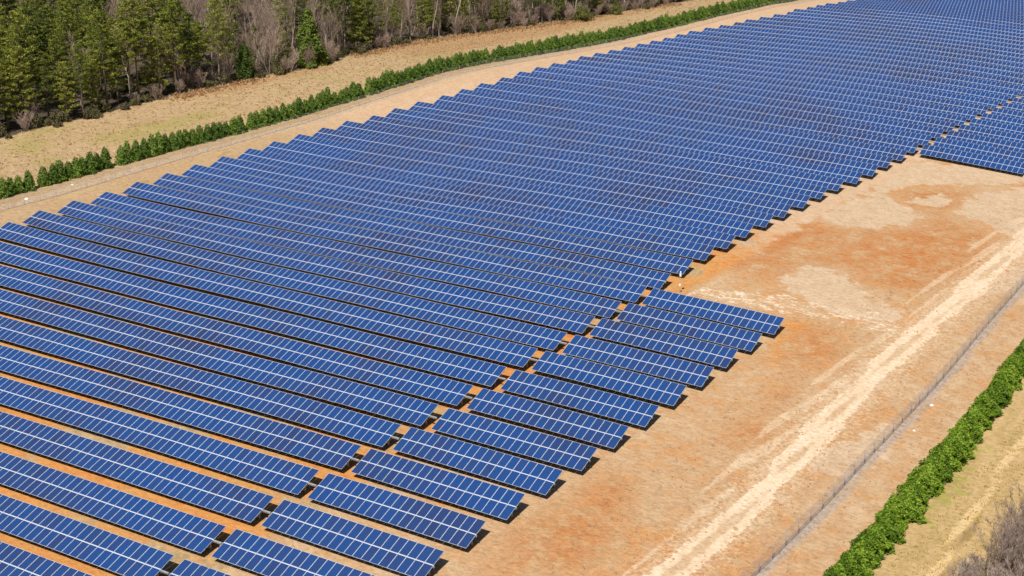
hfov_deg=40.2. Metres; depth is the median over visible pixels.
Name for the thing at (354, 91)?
screen shrub
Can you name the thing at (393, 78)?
screen shrub
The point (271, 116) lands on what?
screen shrub
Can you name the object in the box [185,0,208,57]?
bare tree
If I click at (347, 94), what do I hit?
screen shrub
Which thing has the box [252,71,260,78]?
brush bush
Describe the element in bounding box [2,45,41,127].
pine tree
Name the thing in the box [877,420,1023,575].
mown grass
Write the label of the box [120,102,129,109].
brush bush
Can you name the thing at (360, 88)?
screen shrub
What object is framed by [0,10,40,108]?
pine tree
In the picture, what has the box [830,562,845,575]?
hedge shrub
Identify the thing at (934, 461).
hedge shrub
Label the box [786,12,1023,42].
solar row
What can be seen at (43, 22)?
pine tree
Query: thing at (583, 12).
olive bush
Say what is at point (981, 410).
hedge shrub
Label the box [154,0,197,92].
pine tree
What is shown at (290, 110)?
screen shrub
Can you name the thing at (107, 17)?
pine tree
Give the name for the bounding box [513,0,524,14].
bare tree
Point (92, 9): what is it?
pine tree
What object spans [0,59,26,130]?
pine tree
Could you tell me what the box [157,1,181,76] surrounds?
pine tree
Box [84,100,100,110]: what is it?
brush bush
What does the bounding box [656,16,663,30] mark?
screen shrub
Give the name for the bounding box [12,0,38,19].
pine tree
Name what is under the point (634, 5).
bare sapling
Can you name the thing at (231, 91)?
dry grass
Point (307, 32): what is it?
cedar tree
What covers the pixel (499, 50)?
screen shrub
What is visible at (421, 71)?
screen shrub
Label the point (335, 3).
pine tree
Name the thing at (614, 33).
screen shrub
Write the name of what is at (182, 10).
pine tree
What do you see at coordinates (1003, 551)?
bare thicket tree
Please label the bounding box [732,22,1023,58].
solar row
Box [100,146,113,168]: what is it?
screen shrub
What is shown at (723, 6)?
screen shrub
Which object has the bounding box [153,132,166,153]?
screen shrub
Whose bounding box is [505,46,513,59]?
screen shrub
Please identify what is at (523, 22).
bare sapling
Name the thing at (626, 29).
screen shrub
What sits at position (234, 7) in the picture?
pine tree
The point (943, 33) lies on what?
solar row
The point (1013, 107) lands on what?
short solar table
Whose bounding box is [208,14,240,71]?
bare tree
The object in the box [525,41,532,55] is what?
screen shrub
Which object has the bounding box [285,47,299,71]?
bare sapling
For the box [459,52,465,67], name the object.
screen shrub
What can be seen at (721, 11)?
screen shrub
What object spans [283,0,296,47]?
bare tree
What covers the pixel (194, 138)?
screen shrub
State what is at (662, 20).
screen shrub
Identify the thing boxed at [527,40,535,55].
screen shrub
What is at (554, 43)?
screen shrub
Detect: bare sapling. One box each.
[12,110,33,130]
[19,101,34,122]
[23,100,39,120]
[147,83,163,99]
[172,78,185,92]
[179,69,196,85]
[186,64,199,79]
[193,67,207,87]
[203,64,217,80]
[220,60,234,74]
[223,55,236,69]
[243,62,261,72]
[257,57,268,69]
[279,55,289,70]
[284,43,296,67]
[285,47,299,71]
[300,43,311,66]
[302,46,314,68]
[318,20,328,37]
[322,39,339,60]
[323,41,336,59]
[326,27,336,37]
[333,29,348,47]
[373,24,388,45]
[373,33,383,47]
[375,33,390,47]
[376,31,387,43]
[387,22,400,38]
[389,27,406,42]
[398,18,410,35]
[406,16,424,35]
[419,25,430,38]
[425,23,434,35]
[429,23,440,35]
[446,13,455,24]
[450,12,467,33]
[465,11,481,31]
[483,18,493,29]
[497,20,504,28]
[506,7,519,25]
[513,11,527,24]
[516,0,527,11]
[519,17,527,25]
[526,6,538,23]
[529,14,539,25]
[538,7,548,21]
[540,2,552,21]
[542,2,556,20]
[563,1,573,19]
[566,7,575,19]
[595,5,603,16]
[619,1,629,10]
[630,0,640,10]
[649,0,656,7]
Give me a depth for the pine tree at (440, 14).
375.44 m
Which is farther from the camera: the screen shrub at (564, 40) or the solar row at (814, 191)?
the screen shrub at (564, 40)
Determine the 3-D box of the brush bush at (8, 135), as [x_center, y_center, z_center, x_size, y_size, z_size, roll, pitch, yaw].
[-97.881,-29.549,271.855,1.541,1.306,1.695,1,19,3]
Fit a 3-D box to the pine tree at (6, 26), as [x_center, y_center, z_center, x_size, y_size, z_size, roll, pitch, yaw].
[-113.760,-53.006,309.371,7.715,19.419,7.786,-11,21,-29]
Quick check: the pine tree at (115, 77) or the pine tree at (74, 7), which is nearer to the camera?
the pine tree at (115, 77)
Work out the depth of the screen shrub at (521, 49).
345.02 m
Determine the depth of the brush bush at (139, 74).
315.99 m
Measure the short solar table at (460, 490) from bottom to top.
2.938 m
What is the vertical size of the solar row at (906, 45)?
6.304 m
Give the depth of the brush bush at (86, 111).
285.80 m
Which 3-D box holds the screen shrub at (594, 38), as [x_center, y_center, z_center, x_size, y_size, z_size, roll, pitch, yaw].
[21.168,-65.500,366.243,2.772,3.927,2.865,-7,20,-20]
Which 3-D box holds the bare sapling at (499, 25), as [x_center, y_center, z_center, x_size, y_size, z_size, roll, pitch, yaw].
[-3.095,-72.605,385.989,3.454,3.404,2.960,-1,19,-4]
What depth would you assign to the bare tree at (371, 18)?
355.25 m
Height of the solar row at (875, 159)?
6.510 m
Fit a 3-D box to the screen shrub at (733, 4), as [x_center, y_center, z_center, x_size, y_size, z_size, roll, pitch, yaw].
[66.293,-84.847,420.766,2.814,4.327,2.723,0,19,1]
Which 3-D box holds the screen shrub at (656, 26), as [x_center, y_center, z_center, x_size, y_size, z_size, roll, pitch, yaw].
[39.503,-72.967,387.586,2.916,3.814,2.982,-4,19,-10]
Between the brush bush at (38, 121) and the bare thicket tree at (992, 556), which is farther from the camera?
the brush bush at (38, 121)
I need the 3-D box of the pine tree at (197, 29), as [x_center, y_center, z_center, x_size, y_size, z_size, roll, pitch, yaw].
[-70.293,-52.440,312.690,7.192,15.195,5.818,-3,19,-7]
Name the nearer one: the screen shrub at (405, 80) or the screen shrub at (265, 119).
the screen shrub at (265, 119)
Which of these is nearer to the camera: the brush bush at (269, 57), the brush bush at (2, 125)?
the brush bush at (2, 125)
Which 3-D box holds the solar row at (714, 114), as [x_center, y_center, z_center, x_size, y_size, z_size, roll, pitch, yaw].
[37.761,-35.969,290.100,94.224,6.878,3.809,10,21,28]
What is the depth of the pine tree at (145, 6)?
313.46 m
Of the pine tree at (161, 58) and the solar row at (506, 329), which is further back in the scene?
the pine tree at (161, 58)
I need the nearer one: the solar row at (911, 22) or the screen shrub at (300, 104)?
the screen shrub at (300, 104)
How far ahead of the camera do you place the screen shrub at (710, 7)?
409.46 m
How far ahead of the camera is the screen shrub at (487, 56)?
335.72 m
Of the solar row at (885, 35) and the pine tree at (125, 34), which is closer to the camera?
the pine tree at (125, 34)
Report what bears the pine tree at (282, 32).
on the ground at (812, 270)
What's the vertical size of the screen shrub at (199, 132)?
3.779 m
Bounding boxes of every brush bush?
[0,122,6,136]
[5,133,12,138]
[26,112,44,127]
[42,117,51,125]
[48,111,62,121]
[50,119,63,127]
[53,109,72,121]
[78,106,94,118]
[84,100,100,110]
[85,103,100,118]
[101,103,112,111]
[107,89,116,98]
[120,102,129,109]
[122,77,136,91]
[129,97,141,105]
[132,70,145,84]
[139,94,151,102]
[205,80,216,87]
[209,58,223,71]
[214,70,231,84]
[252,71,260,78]
[257,70,265,76]
[267,52,281,63]
[270,62,286,73]
[272,62,286,75]
[341,47,349,54]
[355,42,367,51]
[389,34,403,45]
[436,21,445,29]
[477,21,488,32]
[524,17,534,25]
[552,11,564,20]
[603,7,612,14]
[642,3,649,8]
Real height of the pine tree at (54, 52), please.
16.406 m
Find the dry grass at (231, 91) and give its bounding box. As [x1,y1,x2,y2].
[0,0,727,199]
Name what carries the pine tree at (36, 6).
on the ground at (812, 270)
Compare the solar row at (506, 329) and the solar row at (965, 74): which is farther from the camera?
the solar row at (965, 74)
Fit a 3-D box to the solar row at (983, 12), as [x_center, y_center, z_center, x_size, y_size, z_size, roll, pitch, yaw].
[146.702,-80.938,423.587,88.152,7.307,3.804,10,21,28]
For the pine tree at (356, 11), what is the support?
on the ground at (812, 270)
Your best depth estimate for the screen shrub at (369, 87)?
304.95 m
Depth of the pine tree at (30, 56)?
279.43 m
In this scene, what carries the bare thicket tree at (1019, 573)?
on the ground at (812, 270)
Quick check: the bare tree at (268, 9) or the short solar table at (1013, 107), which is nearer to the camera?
the short solar table at (1013, 107)
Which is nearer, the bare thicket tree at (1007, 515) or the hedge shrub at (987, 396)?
the bare thicket tree at (1007, 515)
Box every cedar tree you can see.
[234,40,254,79]
[296,6,329,68]
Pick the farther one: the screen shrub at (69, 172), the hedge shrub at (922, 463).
the screen shrub at (69, 172)
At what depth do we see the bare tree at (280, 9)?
372.15 m
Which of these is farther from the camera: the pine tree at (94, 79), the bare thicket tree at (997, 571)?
the pine tree at (94, 79)
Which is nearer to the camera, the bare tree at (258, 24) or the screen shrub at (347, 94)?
the screen shrub at (347, 94)
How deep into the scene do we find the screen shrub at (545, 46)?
351.63 m
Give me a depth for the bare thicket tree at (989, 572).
124.26 m
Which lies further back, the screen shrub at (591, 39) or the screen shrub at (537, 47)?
the screen shrub at (591, 39)
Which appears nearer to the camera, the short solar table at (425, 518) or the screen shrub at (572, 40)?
the short solar table at (425, 518)
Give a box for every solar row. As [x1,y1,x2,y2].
[0,222,536,366]
[0,242,505,386]
[0,265,473,405]
[0,289,438,425]
[0,316,400,446]
[0,345,360,468]
[0,376,318,494]
[0,411,273,521]
[0,451,225,552]
[0,494,173,575]
[0,541,91,575]
[22,210,566,349]
[57,200,594,333]
[90,192,621,317]
[122,182,646,302]
[153,173,670,288]
[182,164,692,274]
[210,156,714,260]
[236,148,735,249]
[262,141,753,238]
[287,134,772,228]
[313,127,791,218]
[336,121,810,208]
[363,115,827,199]
[385,108,844,191]
[409,101,862,184]
[433,95,878,175]
[454,89,892,168]
[473,83,906,160]
[494,77,920,153]
[512,71,933,144]
[531,67,945,137]
[549,63,958,131]
[565,60,969,125]
[576,56,980,120]
[592,53,991,114]
[607,50,1001,109]
[621,47,1011,103]
[635,43,1020,98]
[648,41,1023,94]
[661,38,1023,85]
[674,34,1023,79]
[687,31,1023,74]
[702,28,1023,69]
[717,25,1023,63]
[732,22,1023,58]
[744,19,1023,54]
[758,17,1023,50]
[772,14,1023,45]
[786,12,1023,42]
[793,9,1023,37]
[806,7,1023,33]
[815,5,1023,30]
[825,3,1023,26]
[837,2,1023,23]
[847,0,1023,20]
[855,0,1023,17]
[872,0,1023,15]
[902,0,1023,12]
[924,0,1023,10]
[949,0,1023,7]
[972,0,1023,5]
[991,0,1023,3]
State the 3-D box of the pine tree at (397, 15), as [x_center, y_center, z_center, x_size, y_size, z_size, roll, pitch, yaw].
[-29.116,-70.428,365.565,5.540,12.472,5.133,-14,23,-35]
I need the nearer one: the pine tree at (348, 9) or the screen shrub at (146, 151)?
the screen shrub at (146, 151)
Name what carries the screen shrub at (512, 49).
on the ground at (812, 270)
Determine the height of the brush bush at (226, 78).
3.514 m
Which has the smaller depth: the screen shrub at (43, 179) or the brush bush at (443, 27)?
the screen shrub at (43, 179)
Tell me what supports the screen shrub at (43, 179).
on the ground at (812, 270)
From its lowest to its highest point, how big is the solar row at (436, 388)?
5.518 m
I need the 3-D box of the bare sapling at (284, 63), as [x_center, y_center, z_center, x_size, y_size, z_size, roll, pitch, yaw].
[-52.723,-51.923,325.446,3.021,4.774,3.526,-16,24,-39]
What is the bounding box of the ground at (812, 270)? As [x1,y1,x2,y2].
[0,0,1023,575]
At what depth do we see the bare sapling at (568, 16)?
400.68 m
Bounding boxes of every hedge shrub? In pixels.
[822,565,840,575]
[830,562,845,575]
[833,560,855,575]
[837,549,867,575]
[839,549,874,575]
[840,542,872,569]
[848,532,881,568]
[849,528,886,560]
[866,523,895,556]
[869,512,906,544]
[874,493,908,531]
[876,506,905,535]
[877,520,894,548]
[878,494,910,523]
[896,466,930,506]
[899,486,927,513]
[901,492,927,523]
[902,480,927,505]
[918,443,951,472]
[920,456,944,490]
[921,463,944,492]
[922,471,940,496]
[927,447,953,482]
[938,426,973,451]
[942,433,967,470]
[943,427,975,458]
[944,431,966,453]
[944,446,963,471]
[946,416,977,449]
[958,412,980,434]
[960,416,983,443]
[962,394,996,428]
[966,405,991,429]
[967,390,994,420]
[970,406,986,436]
[985,371,1010,390]
[986,388,1003,416]
[988,367,1014,393]
[989,373,1013,404]
[989,387,1002,411]
[991,385,1009,408]
[997,353,1023,372]
[1003,354,1022,379]
[1005,368,1017,392]
[1006,364,1023,389]
[1013,344,1023,360]
[1015,353,1023,374]
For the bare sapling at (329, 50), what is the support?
on the ground at (812, 270)
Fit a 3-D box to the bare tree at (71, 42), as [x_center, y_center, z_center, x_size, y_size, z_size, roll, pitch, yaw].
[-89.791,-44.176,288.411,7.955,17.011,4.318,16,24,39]
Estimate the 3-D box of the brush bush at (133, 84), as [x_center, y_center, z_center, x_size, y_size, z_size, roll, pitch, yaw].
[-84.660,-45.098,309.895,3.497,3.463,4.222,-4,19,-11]
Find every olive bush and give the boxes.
[573,4,594,20]
[610,3,622,14]
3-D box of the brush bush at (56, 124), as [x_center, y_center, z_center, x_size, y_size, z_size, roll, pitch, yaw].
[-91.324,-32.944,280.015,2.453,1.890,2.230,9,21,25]
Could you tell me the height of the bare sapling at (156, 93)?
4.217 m
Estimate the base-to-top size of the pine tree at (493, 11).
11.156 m
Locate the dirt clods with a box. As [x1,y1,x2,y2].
[540,225,1023,575]
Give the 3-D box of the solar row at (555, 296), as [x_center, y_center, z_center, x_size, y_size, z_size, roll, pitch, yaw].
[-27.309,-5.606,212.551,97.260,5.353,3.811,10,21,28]
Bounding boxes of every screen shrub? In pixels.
[0,177,13,198]
[4,177,18,195]
[13,175,27,193]
[23,170,35,190]
[37,166,51,186]
[48,163,61,184]
[52,159,70,181]
[64,161,74,178]
[71,157,85,177]
[79,156,90,174]
[85,151,97,173]
[94,152,103,171]
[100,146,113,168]
[115,145,129,165]
[123,141,133,162]
[131,139,143,160]
[139,137,151,158]
[147,133,161,155]
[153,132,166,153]
[162,133,172,152]
[169,132,179,150]
[176,130,186,148]
[182,129,192,146]
[188,129,200,145]
[195,125,206,143]
[204,124,214,141]
[211,122,221,140]
[216,121,226,136]
[222,121,232,135]
[228,117,241,134]
[236,115,246,132]
[246,112,256,129]
[253,111,262,127]
[259,108,270,126]
[266,106,276,123]
[273,105,282,121]
[279,102,288,120]
[286,104,297,119]
[290,101,301,116]
[295,96,305,115]
[301,99,312,114]
[308,94,316,112]
[314,93,323,110]
[320,90,328,108]
[324,86,332,106]
[331,91,340,105]
[337,89,348,103]
[343,86,351,100]
[348,81,359,100]
[354,83,365,98]
[363,76,374,94]
[372,77,380,93]
[377,77,383,91]
[380,72,388,90]
[383,69,392,88]
[389,69,398,87]
[395,71,403,85]
[400,70,407,84]
[403,68,413,83]
[407,66,415,81]
[412,66,421,80]
[416,63,423,77]
[420,64,428,77]
[425,62,433,76]
[427,58,435,74]
[432,58,441,73]
[437,56,444,71]
[442,58,449,71]
[444,56,452,70]
[450,56,457,69]
[452,53,462,68]
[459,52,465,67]
[463,53,469,66]
[466,51,474,65]
[472,49,479,64]
[475,50,482,63]
[478,50,485,63]
[482,48,490,62]
[490,49,499,61]
[496,44,504,60]
[499,46,507,59]
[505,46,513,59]
[508,45,516,58]
[514,42,521,57]
[518,43,525,56]
[522,42,527,56]
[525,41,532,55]
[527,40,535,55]
[534,43,541,54]
[537,39,544,53]
[542,40,548,53]
[545,38,552,52]
[550,36,557,51]
[553,35,561,51]
[558,37,564,50]
[562,36,568,49]
[565,33,572,49]
[570,35,575,48]
[571,33,577,47]
[575,34,581,47]
[578,31,585,46]
[584,32,590,46]
[588,31,593,45]
[592,31,597,44]
[593,32,599,43]
[597,29,603,43]
[605,31,610,42]
[607,27,614,41]
[611,27,617,40]
[613,26,620,39]
[618,26,624,39]
[624,27,630,37]
[628,23,633,36]
[630,25,636,35]
[633,21,640,35]
[636,22,643,34]
[641,21,646,33]
[642,19,649,32]
[647,21,652,32]
[650,20,655,31]
[653,18,659,30]
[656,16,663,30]
[659,15,666,29]
[664,13,670,27]
[670,15,675,27]
[676,12,682,25]
[681,10,687,24]
[687,10,692,22]
[693,9,697,21]
[697,6,703,20]
[701,6,706,19]
[708,5,713,17]
[715,2,720,15]
[717,5,724,15]
[720,0,726,14]
[726,3,731,13]
[728,1,733,13]
[731,0,735,12]
[744,0,749,9]
[748,0,753,8]
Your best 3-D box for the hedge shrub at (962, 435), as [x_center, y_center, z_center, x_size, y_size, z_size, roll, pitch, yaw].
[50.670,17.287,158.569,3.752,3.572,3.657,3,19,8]
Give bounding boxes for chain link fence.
[2,0,808,210]
[739,274,1023,575]
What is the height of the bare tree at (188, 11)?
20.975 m
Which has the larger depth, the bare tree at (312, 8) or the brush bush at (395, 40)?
the brush bush at (395, 40)
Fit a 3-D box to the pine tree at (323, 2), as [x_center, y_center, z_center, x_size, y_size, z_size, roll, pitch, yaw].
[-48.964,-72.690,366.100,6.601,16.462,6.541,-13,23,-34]
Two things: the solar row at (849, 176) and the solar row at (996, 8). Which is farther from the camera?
the solar row at (996, 8)
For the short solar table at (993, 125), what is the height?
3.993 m
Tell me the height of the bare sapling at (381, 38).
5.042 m
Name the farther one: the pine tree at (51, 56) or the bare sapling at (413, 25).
the bare sapling at (413, 25)
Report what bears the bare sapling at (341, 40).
on the ground at (812, 270)
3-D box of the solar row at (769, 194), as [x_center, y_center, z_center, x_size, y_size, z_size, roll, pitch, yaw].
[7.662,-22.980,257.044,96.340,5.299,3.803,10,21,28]
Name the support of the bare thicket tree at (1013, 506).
on the ground at (812, 270)
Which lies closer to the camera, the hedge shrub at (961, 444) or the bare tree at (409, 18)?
the hedge shrub at (961, 444)
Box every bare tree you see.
[61,31,87,109]
[107,0,118,17]
[109,17,131,93]
[112,1,129,64]
[143,23,168,88]
[168,45,185,90]
[176,0,194,21]
[178,0,191,65]
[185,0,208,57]
[187,0,201,47]
[190,0,208,39]
[199,6,219,74]
[200,0,216,49]
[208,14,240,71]
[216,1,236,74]
[230,0,246,35]
[233,20,266,62]
[236,1,250,37]
[239,0,248,32]
[247,0,251,30]
[249,4,270,60]
[249,23,285,73]
[251,1,268,47]
[254,2,275,56]
[258,0,282,32]
[258,8,274,53]
[267,5,286,59]
[268,0,300,32]
[269,1,285,49]
[269,11,293,39]
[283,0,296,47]
[303,0,324,26]
[319,5,332,49]
[325,1,349,43]
[337,0,347,46]
[366,2,381,39]
[380,0,391,34]
[395,0,412,35]
[397,0,423,34]
[405,0,410,39]
[431,0,437,36]
[434,0,441,35]
[476,0,495,22]
[484,0,505,19]
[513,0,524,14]
[533,0,542,20]
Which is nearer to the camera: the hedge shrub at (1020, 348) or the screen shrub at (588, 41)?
the hedge shrub at (1020, 348)
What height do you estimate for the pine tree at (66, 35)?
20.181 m
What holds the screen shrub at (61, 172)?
on the ground at (812, 270)
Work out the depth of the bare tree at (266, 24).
347.36 m
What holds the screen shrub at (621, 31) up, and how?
on the ground at (812, 270)
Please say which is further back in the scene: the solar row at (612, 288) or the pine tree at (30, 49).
the pine tree at (30, 49)
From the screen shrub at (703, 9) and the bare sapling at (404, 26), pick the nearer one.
the bare sapling at (404, 26)
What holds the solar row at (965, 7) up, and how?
on the ground at (812, 270)
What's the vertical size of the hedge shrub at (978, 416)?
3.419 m
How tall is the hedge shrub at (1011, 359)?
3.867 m
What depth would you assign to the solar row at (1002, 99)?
326.51 m
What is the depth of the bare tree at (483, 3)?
382.41 m
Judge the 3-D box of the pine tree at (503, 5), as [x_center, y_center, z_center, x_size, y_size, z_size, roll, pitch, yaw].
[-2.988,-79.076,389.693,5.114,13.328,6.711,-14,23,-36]
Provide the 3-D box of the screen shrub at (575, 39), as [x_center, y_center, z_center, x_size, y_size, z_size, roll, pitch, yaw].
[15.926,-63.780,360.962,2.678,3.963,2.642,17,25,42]
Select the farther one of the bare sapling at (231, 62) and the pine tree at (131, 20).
the bare sapling at (231, 62)
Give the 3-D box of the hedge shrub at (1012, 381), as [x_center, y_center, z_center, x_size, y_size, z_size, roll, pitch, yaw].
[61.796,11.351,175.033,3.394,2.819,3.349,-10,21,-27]
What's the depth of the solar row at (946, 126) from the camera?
301.86 m
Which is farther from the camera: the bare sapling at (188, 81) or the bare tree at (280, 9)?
the bare tree at (280, 9)
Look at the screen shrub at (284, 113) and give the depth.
286.01 m
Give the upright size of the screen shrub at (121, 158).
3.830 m
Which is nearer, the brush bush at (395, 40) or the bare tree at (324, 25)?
the bare tree at (324, 25)
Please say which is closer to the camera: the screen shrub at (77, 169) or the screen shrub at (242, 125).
the screen shrub at (77, 169)
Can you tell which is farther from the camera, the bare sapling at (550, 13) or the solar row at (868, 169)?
the bare sapling at (550, 13)
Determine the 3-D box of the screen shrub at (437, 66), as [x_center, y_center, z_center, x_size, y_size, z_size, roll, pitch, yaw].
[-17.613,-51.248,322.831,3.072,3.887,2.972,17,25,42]
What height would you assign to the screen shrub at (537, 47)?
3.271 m
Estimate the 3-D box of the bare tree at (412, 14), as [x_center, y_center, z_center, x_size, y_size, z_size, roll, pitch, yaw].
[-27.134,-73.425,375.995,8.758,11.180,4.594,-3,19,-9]
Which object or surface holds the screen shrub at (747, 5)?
on the ground at (812, 270)
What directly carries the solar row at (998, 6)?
on the ground at (812, 270)
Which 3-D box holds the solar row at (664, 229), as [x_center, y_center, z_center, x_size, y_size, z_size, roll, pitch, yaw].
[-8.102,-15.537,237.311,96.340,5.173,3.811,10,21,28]
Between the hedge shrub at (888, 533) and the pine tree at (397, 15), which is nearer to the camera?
the hedge shrub at (888, 533)
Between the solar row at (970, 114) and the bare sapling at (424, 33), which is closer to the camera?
the solar row at (970, 114)
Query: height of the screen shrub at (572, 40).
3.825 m
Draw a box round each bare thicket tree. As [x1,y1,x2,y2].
[946,556,978,575]
[954,552,987,575]
[973,518,1023,573]
[978,564,1001,575]
[983,496,1023,554]
[983,542,1022,570]
[984,562,1010,575]
[990,564,1009,575]
[992,520,1023,571]
[998,533,1023,575]
[999,486,1023,535]
[1002,498,1023,542]
[1005,557,1023,575]
[1014,480,1023,515]
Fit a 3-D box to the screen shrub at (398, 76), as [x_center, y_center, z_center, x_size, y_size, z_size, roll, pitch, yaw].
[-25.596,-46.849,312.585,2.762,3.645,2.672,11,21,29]
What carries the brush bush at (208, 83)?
on the ground at (812, 270)
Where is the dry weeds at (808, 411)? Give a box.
[505,199,1023,575]
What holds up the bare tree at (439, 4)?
on the ground at (812, 270)
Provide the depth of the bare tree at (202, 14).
332.47 m
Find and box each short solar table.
[169,559,230,575]
[211,529,374,575]
[261,499,443,575]
[307,473,485,547]
[351,449,524,519]
[392,427,562,494]
[431,408,597,470]
[466,388,628,448]
[500,370,658,426]
[531,351,686,405]
[562,335,713,386]
[589,318,737,367]
[617,303,761,351]
[642,288,783,334]
[919,144,1023,174]
[933,137,1023,162]
[946,130,1023,152]
[957,124,1023,143]
[969,118,1023,135]
[980,113,1023,126]
[991,107,1023,119]
[1001,102,1023,114]
[1011,97,1023,104]
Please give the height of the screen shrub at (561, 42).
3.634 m
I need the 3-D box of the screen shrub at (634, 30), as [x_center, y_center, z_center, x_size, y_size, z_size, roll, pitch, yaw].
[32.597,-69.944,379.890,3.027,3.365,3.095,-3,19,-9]
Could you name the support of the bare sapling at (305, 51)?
on the ground at (812, 270)
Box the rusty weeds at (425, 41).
[161,2,682,101]
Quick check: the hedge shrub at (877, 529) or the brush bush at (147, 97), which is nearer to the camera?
the hedge shrub at (877, 529)
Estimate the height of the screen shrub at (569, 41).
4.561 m
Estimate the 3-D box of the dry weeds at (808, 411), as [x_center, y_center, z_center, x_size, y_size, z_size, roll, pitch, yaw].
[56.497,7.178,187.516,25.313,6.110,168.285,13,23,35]
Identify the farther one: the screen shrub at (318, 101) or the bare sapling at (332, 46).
the bare sapling at (332, 46)
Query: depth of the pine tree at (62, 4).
304.89 m
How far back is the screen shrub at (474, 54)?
332.44 m
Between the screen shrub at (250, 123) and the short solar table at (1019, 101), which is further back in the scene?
the short solar table at (1019, 101)
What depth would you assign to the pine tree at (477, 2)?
379.22 m
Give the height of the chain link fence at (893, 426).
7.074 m
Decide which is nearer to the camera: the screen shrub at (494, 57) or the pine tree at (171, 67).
the pine tree at (171, 67)
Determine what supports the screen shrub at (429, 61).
on the ground at (812, 270)
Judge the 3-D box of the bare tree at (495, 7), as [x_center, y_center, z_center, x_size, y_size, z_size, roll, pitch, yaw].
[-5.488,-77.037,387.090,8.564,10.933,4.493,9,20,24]
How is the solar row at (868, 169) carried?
on the ground at (812, 270)
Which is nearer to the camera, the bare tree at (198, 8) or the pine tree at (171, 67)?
the pine tree at (171, 67)
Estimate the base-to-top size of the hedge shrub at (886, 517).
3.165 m
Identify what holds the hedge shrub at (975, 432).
on the ground at (812, 270)
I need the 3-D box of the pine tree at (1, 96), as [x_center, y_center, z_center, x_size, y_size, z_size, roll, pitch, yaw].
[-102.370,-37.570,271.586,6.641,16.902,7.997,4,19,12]
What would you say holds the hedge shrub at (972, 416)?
on the ground at (812, 270)
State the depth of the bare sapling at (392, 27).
365.50 m
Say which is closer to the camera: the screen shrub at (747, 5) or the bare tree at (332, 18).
the bare tree at (332, 18)
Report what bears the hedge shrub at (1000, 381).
on the ground at (812, 270)
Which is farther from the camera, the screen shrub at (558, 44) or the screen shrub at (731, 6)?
the screen shrub at (731, 6)
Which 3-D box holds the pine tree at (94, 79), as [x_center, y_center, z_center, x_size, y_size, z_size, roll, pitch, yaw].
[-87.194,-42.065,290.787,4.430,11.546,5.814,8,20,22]
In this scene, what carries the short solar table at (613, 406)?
on the ground at (812, 270)
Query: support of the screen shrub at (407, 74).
on the ground at (812, 270)
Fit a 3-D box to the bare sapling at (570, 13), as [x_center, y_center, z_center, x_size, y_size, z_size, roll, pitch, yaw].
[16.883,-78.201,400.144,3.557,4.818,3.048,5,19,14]
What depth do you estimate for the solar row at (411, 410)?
175.17 m
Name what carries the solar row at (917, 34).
on the ground at (812, 270)
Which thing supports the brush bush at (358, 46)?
on the ground at (812, 270)
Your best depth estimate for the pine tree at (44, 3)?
333.68 m
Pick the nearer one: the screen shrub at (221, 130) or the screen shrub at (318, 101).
the screen shrub at (221, 130)
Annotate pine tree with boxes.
[0,0,16,45]
[0,4,11,48]
[0,10,10,88]
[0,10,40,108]
[0,17,13,103]
[0,50,17,118]
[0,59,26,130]
[0,74,7,110]
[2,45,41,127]
[3,0,20,38]
[3,28,27,100]
[7,1,43,53]
[8,18,51,106]
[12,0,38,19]
[12,7,52,102]
[20,54,47,116]
[26,0,47,77]
[30,0,57,28]
[31,9,50,82]
[33,51,60,119]
[34,17,64,99]
[35,27,63,77]
[36,38,74,105]
[39,4,57,32]
[45,6,57,61]
[48,0,84,91]
[49,11,85,103]
[51,0,88,85]
[53,61,80,119]
[55,0,86,70]
[66,44,94,113]
[69,0,103,14]
[71,49,90,96]
[74,0,114,86]
[75,0,97,49]
[78,4,111,90]
[80,30,106,99]
[81,58,106,104]
[84,10,120,103]
[91,29,117,70]
[97,0,118,27]
[100,39,129,103]
[104,15,118,81]
[108,2,141,81]
[111,0,158,96]
[115,20,145,98]
[132,0,167,76]
[138,0,168,73]
[138,35,169,96]
[149,22,172,88]
[150,0,185,62]
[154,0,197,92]
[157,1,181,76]
[164,23,185,73]
[167,0,193,70]
[177,22,201,78]
[178,12,202,77]
[185,19,212,83]
[189,25,210,67]
[201,0,233,78]
[208,0,243,54]
[216,0,238,54]
[225,21,241,62]
[248,25,266,66]
[270,0,300,47]
[271,29,293,64]
[283,0,316,32]
[315,0,339,36]
[316,2,339,40]
[319,0,353,47]
[328,0,355,45]
[341,0,372,50]
[351,0,376,45]
[351,0,384,43]
[366,0,385,38]
[381,0,397,36]
[388,0,409,32]
[410,0,432,35]
[419,0,436,23]
[432,0,451,26]
[433,0,447,34]
[438,0,461,19]
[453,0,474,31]
[461,0,480,26]
[478,0,492,20]
[486,0,505,23]
[492,0,510,22]
[498,0,512,21]
[521,0,538,15]
[537,0,554,9]
[548,0,565,20]
[588,0,604,11]
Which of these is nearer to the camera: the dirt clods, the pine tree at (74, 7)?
the dirt clods
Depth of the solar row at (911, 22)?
398.40 m
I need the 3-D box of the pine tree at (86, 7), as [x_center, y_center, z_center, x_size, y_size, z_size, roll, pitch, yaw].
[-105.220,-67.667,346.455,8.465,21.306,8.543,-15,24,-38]
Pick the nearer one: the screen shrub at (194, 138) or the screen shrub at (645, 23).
the screen shrub at (194, 138)
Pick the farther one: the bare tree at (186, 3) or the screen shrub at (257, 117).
the bare tree at (186, 3)
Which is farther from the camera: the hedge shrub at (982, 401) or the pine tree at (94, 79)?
the pine tree at (94, 79)
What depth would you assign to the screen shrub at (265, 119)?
281.76 m
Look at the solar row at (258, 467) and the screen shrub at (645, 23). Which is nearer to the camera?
the solar row at (258, 467)
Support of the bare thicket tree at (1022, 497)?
on the ground at (812, 270)

